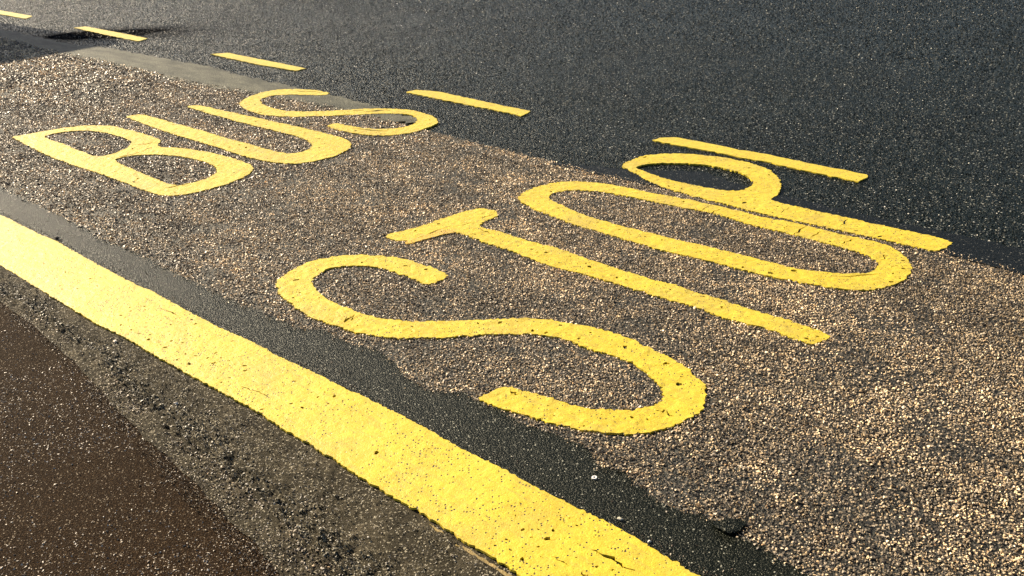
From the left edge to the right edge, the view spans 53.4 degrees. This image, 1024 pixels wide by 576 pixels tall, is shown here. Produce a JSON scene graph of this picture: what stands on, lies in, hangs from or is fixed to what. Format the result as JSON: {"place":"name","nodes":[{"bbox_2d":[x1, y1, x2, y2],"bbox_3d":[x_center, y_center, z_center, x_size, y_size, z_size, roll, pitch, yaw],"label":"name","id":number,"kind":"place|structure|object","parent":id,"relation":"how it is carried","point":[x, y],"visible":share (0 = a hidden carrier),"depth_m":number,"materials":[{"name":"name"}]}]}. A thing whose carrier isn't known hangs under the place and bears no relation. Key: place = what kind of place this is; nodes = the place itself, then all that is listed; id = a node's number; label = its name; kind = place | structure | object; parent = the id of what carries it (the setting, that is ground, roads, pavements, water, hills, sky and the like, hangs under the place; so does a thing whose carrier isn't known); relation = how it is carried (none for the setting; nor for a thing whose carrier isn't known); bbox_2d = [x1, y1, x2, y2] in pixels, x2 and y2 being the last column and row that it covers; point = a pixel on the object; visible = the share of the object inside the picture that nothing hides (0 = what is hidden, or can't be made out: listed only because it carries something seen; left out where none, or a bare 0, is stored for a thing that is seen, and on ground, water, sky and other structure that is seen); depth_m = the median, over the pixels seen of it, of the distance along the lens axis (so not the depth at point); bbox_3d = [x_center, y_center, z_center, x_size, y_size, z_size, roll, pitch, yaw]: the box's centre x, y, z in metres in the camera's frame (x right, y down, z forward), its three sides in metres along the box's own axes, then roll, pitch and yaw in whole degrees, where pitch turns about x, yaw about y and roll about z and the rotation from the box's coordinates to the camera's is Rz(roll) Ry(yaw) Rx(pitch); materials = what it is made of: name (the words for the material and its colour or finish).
{"place":"outdoors","nodes":[
{"label":"outdoors","id":0,"kind":"place"},
{"bbox_2d":[0,302,279,575],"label":"footpath","id":1,"kind":"structure","parent":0,"point":[79,505],"depth_m":2.82,"materials":[{"name":"brown asphalt"}]},
{"bbox_2d":[0,283,484,575],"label":"footpath grit","id":2,"kind":"object","parent":1,"relation":"on","point":[207,569],"visible":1,"depth_m":2.90,"materials":[{"name":"gravel"}]},
{"bbox_2d":[0,0,1023,248],"bbox_3d":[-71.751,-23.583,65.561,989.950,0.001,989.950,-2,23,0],"label":"road","id":3,"kind":"structure","parent":0,"point":[626,134],"depth_m":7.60,"materials":[{"name":"grey asphalt"}]},
{"bbox_2d":[0,10,31,18],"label":"road marking","id":4,"kind":"object","parent":3,"relation":"on","point":[16,15],"visible":1,"depth_m":12.12,"materials":[{"name":"paint"}]},
{"bbox_2d":[75,26,146,41],"bbox_3d":[-4.153,-2.631,10.524,0.156,0.008,1.509,-23,31,-40],"label":"road marking","id":5,"kind":"object","parent":3,"relation":"on","point":[116,34],"visible":1,"depth_m":10.45,"materials":[{"name":"paint"}]},
{"bbox_2d":[0,29,439,122],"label":"road joint","id":6,"kind":"object","parent":3,"relation":"on","point":[210,76],"visible":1,"depth_m":8.40,"materials":[{"name":"grey asphalt"}]},
{"bbox_2d":[210,53,305,70],"bbox_3d":[-2.200,-1.948,8.755,0.152,0.008,1.340,-23,31,-40],"label":"road marking","id":7,"kind":"object","parent":3,"relation":"on","point":[255,61],"visible":1,"depth_m":8.71,"materials":[{"name":"paint"}]},
{"bbox_2d":[0,266,522,575],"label":"kerb","id":8,"kind":"structure","parent":3,"relation":"on","point":[389,543],"depth_m":2.87,"materials":[{"name":"grey concrete"}]},
{"bbox_2d":[0,268,505,575],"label":"kerb crumbs","id":9,"kind":"object","parent":8,"relation":"on","point":[109,359],"visible":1,"depth_m":2.89,"materials":[{"name":"stone"}]},
{"bbox_2d":[0,186,809,575],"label":"gutter","id":10,"kind":"object","parent":3,"relation":"on","point":[554,464],"visible":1,"depth_m":3.10,"materials":[{"name":"grey asphalt"}]},
{"bbox_2d":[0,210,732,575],"bbox_3d":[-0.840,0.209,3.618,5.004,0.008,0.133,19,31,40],"label":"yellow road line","id":11,"kind":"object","parent":10,"relation":"on","point":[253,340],"depth_m":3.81,"materials":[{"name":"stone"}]},
{"bbox_2d":[713,518,745,535],"bbox_3d":[0.555,0.602,2.572,0.083,0.018,0.058,-11,25,-18],"label":"tar spill","id":12,"kind":"object","parent":10,"relation":"on","point":[729,526],"visible":1,"depth_m":2.57,"materials":[{"name":"black asphalt"}]},
{"bbox_2d":[406,90,529,116],"bbox_3d":[-0.303,-1.289,7.046,0.155,0.008,1.190,-23,31,-39],"label":"road marking","id":13,"kind":"object","parent":3,"relation":"on","point":[471,102],"visible":1,"depth_m":7.02,"materials":[{"name":"paint"}]},
{"bbox_2d":[0,38,1023,575],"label":"bus bay","id":14,"kind":"object","parent":3,"relation":"on","point":[892,532],"visible":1,"depth_m":3.57,"materials":[{"name":"asphalt"}]},
{"bbox_2d":[12,125,253,196],"bbox_3d":[-2.303,-0.801,6.103,2.095,0.013,0.648,18,31,39],"label":"painted letter","id":15,"kind":"object","parent":14,"relation":"on","point":[229,170],"visible":1,"depth_m":5.98,"materials":[{"name":"paint"}]},
{"bbox_2d":[0,37,442,233],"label":"stone chippings","id":16,"kind":"object","parent":14,"relation":"on","point":[74,74],"visible":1,"depth_m":6.69,"materials":[{"name":"gravel"}]},
{"bbox_2d":[126,105,351,164],"bbox_3d":[-1.757,-1.004,6.519,2.013,0.013,0.618,19,32,41],"label":"painted letter","id":17,"kind":"object","parent":14,"relation":"on","point":[324,146],"visible":1,"depth_m":6.30,"materials":[{"name":"paint"}]},
{"bbox_2d":[239,89,437,136],"bbox_3d":[-1.240,-1.202,6.928,1.833,0.013,0.698,19,32,41],"label":"painted letter","id":18,"kind":"object","parent":14,"relation":"on","point":[254,104],"visible":1,"depth_m":6.84,"materials":[{"name":"paint"}]},
{"bbox_2d":[275,254,706,435],"bbox_3d":[-0.179,0.149,3.697,1.987,0.013,0.651,19,31,41],"label":"painted letter","id":19,"kind":"object","parent":14,"relation":"on","point":[685,400],"visible":1,"depth_m":3.58,"materials":[{"name":"paint"}]},
{"bbox_2d":[93,134,1023,575],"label":"stone chippings","id":20,"kind":"object","parent":14,"relation":"on","point":[489,300],"visible":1,"depth_m":3.74,"materials":[{"name":"gravel"}]},
{"bbox_2d":[386,208,829,344],"bbox_3d":[0.269,-0.035,4.080,0.574,0.013,1.987,-20,29,-35],"label":"painted letter","id":21,"kind":"object","parent":14,"relation":"on","point":[467,223],"visible":1,"depth_m":4.15,"materials":[{"name":"paint"}]},
{"bbox_2d":[518,181,912,291],"bbox_3d":[0.815,-0.268,4.568,1.946,0.013,0.640,18,31,39],"label":"painted letter","id":22,"kind":"object","parent":14,"relation":"on","point":[894,267],"visible":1,"depth_m":4.38,"materials":[{"name":"paint"}]},
{"bbox_2d":[622,153,952,251],"bbox_3d":[1.220,-0.434,4.913,0.638,0.013,1.849,-13,26,-24],"label":"painted letter","id":23,"kind":"object","parent":14,"relation":"on","point":[761,192],"visible":1,"depth_m":4.92,"materials":[{"name":"paint"}]},
{"bbox_2d":[653,137,867,182],"bbox_3d":[1.327,-0.717,5.564,0.154,0.008,1.297,-23,31,-40],"label":"road marking","id":24,"kind":"object","parent":3,"relation":"on","point":[847,175],"visible":1,"depth_m":5.51,"materials":[{"name":"paint"}]},
{"bbox_2d":[553,163,1023,273],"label":"tar seam","id":25,"kind":"object","parent":3,"relation":"on","point":[989,253],"visible":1,"depth_m":4.58,"materials":[{"name":"black asphalt"}]}
]}

